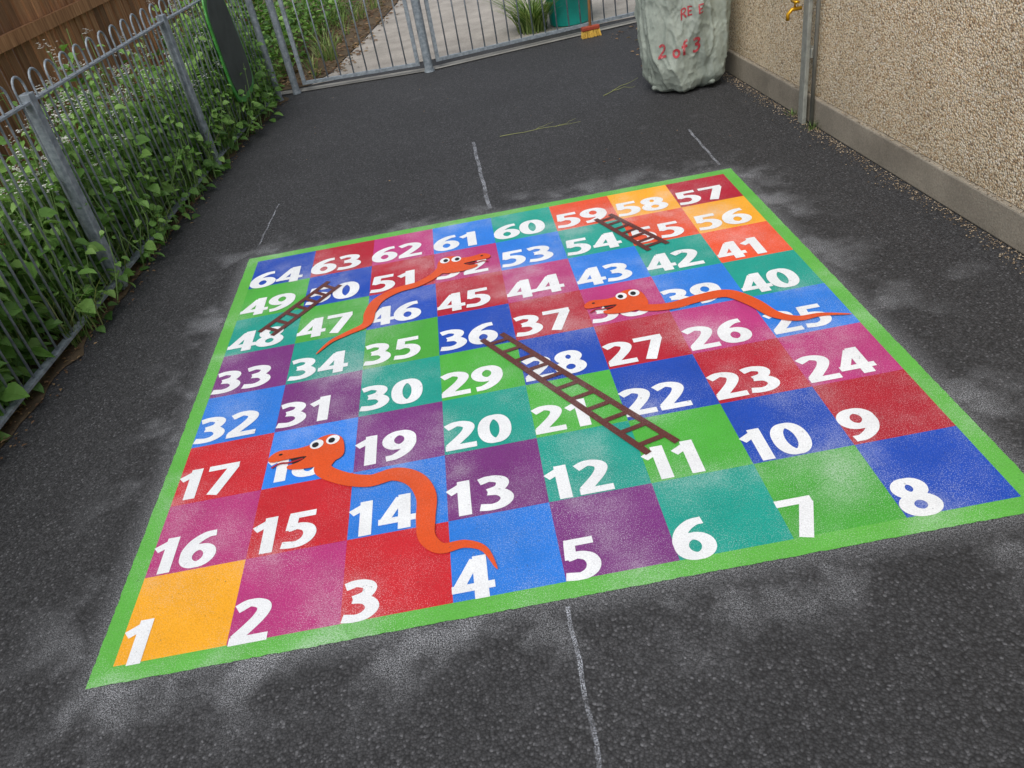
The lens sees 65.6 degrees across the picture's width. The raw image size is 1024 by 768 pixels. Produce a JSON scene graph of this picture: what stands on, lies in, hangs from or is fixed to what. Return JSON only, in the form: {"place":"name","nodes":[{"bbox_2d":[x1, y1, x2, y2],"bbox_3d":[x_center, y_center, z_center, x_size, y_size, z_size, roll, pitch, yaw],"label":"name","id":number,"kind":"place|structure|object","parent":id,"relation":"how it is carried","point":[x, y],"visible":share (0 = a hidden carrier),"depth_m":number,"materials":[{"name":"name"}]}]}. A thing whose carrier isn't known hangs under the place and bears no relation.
{"place":"outdoors","nodes":[
{"label":"outdoors","id":0,"kind":"place"},
{"bbox_2d":[189,0,396,90],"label":"verge","id":1,"kind":"structure","parent":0,"point":[372,20],"depth_m":8.55,"materials":[{"name":"plant"}]},
{"bbox_2d":[2,0,381,417],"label":"grass","id":2,"kind":"structure","parent":1,"relation":"on","point":[325,54],"depth_m":5.54,"materials":[{"name":"green plant"}]},
{"bbox_2d":[153,0,358,105],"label":"shrub","id":3,"kind":"object","parent":1,"relation":"on","point":[265,12],"visible":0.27,"depth_m":7.93,"materials":[{"name":"green plant"}]},
{"bbox_2d":[312,0,635,84],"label":"concrete path","id":4,"kind":"structure","parent":0,"point":[394,43],"depth_m":7.78,"materials":[{"name":"beige concrete"}]},
{"bbox_2d":[487,0,558,34],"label":"strap leaf plant","id":5,"kind":"object","parent":4,"relation":"on","point":[537,18],"visible":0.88,"depth_m":7.20,"materials":[{"name":"green plant"}]},
{"bbox_2d":[546,0,590,26],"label":"planter","id":6,"kind":"object","parent":4,"relation":"on","point":[573,13],"visible":0.71,"depth_m":7.18,"materials":[{"name":"teal plastic"}]},
{"bbox_2d":[0,0,1023,767],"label":"ground","id":7,"kind":"structure","parent":0,"point":[900,652],"depth_m":2.24,"materials":[{"name":"grey asphalt"}]},
{"bbox_2d":[0,0,261,244],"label":"wooden fence","id":8,"kind":"object","parent":7,"relation":"on","point":[26,26],"visible":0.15,"depth_m":5.20,"materials":[{"name":"brown wood"}]},
{"bbox_2d":[0,97,288,447],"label":"garden bed","id":9,"kind":"object","parent":7,"relation":"on","point":[37,396],"visible":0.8,"depth_m":3.58,"materials":[{"name":"soil"}]},
{"bbox_2d":[0,374,24,428],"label":"bow top railing","id":10,"kind":"object","parent":9,"relation":"on","point":[9,410],"visible":0.8,"depth_m":3.09,"materials":[{"name":"metal"}]},
{"bbox_2d":[0,3,216,393],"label":"bow top railing","id":11,"kind":"object","parent":9,"relation":"on","point":[30,106],"visible":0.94,"depth_m":3.79,"materials":[{"name":"metal"}]},
{"bbox_2d":[0,0,282,440],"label":"garlic mustard plants","id":12,"kind":"object","parent":9,"relation":"on","point":[12,391],"visible":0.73,"depth_m":4.22,"materials":[{"name":"green plant"}]},
{"bbox_2d":[155,0,275,168],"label":"bow top railing","id":13,"kind":"object","parent":9,"relation":"on","point":[183,70],"visible":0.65,"depth_m":5.29,"materials":[{"name":"metal"}]},
{"bbox_2d":[202,0,253,102],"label":"chalkboard sign","id":14,"kind":"object","parent":13,"relation":"attached to","point":[227,41],"visible":0.98,"depth_m":5.66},
{"bbox_2d":[244,0,283,101],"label":"gate post","id":15,"kind":"object","parent":9,"relation":"on","point":[255,23],"visible":0.8,"depth_m":6.38,"materials":[{"name":"metal"}]},
{"bbox_2d":[265,0,300,94],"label":"gate post","id":16,"kind":"object","parent":7,"relation":"on","point":[282,44],"visible":1,"depth_m":6.54,"materials":[{"name":"metal"}]},
{"bbox_2d":[0,0,730,458],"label":"leaf litter","id":17,"kind":"object","parent":7,"relation":"on","point":[244,146],"visible":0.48,"depth_m":7.29,"materials":[{"name":"brown plant"}]},
{"bbox_2d":[411,0,434,72],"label":"gate post","id":18,"kind":"object","parent":7,"relation":"on","point":[422,34],"visible":1,"depth_m":6.51,"materials":[{"name":"metal"}]},
{"bbox_2d":[278,0,419,84],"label":"metal gate","id":19,"kind":"structure","parent":18,"relation":"attached to","point":[295,51],"depth_m":6.58,"materials":[{"name":"metal"}]},
{"bbox_2d":[424,0,634,61],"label":"metal gate","id":20,"kind":"structure","parent":18,"relation":"attached to","point":[497,44],"depth_m":6.73,"materials":[{"name":"metal"}]},
{"bbox_2d":[281,19,635,94],"bbox_3d":[-0.389,-2.814,6.854,3.465,0.001,0.349,-13,35,-3],"label":"concrete threshold","id":21,"kind":"object","parent":7,"relation":"on","point":[453,62],"visible":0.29,"depth_m":6.82,"materials":[{"name":"grey concrete"}]},
{"bbox_2d":[260,132,709,740],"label":"chalk lines","id":22,"kind":"object","parent":7,"relation":"on","point":[566,612],"visible":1,"depth_m":1.97,"materials":[{"name":"white"}]},
{"bbox_2d":[85,168,1023,688],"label":"snakes and ladders board","id":23,"kind":"object","parent":7,"relation":"on","point":[645,384],"visible":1,"depth_m":2.56,"materials":[{"name":"paint"}]},
{"bbox_2d":[500,78,636,136],"bbox_3d":[0.497,-1.811,5.217,1.273,0.007,0.295,-32,40,-27],"label":"twig","id":24,"kind":"object","parent":7,"relation":"on","point":[570,120],"visible":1,"depth_m":5.04,"materials":[{"name":"wood"}]},
{"bbox_2d":[581,0,601,38],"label":"broom","id":25,"kind":"object","parent":7,"relation":"on","point":[590,31],"visible":1,"depth_m":6.76,"materials":[{"name":"yellow plastic"}]},
{"bbox_2d":[634,0,731,91],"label":"rubble bag","id":26,"kind":"object","parent":7,"relation":"on","point":[684,45],"visible":1,"depth_m":4.98,"materials":[{"name":"white"}]},
{"bbox_2d":[783,108,819,130],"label":"weeds","id":27,"kind":"object","parent":7,"relation":"on","point":[811,127],"visible":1,"depth_m":4.33,"materials":[{"name":"green plant"}]},
{"bbox_2d":[786,0,820,126],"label":"standpipe with tap","id":28,"kind":"object","parent":7,"relation":"on","point":[808,50],"visible":0.98,"depth_m":4.19,"materials":[{"name":"metal"}]},
{"bbox_2d":[723,49,1023,273],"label":"gravel","id":29,"kind":"structure","parent":0,"point":[880,168],"depth_m":3.70,"materials":[{"name":"gravel"}]},
{"bbox_2d":[729,0,1023,209],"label":"walls","id":30,"kind":"structure","parent":0,"point":[941,82],"depth_m":3.38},
{"bbox_2d":[725,48,1023,254],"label":"plinth","id":31,"kind":"structure","parent":30,"relation":"attached to","point":[999,219],"depth_m":3.63,"materials":[{"name":"concrete"}]}
]}

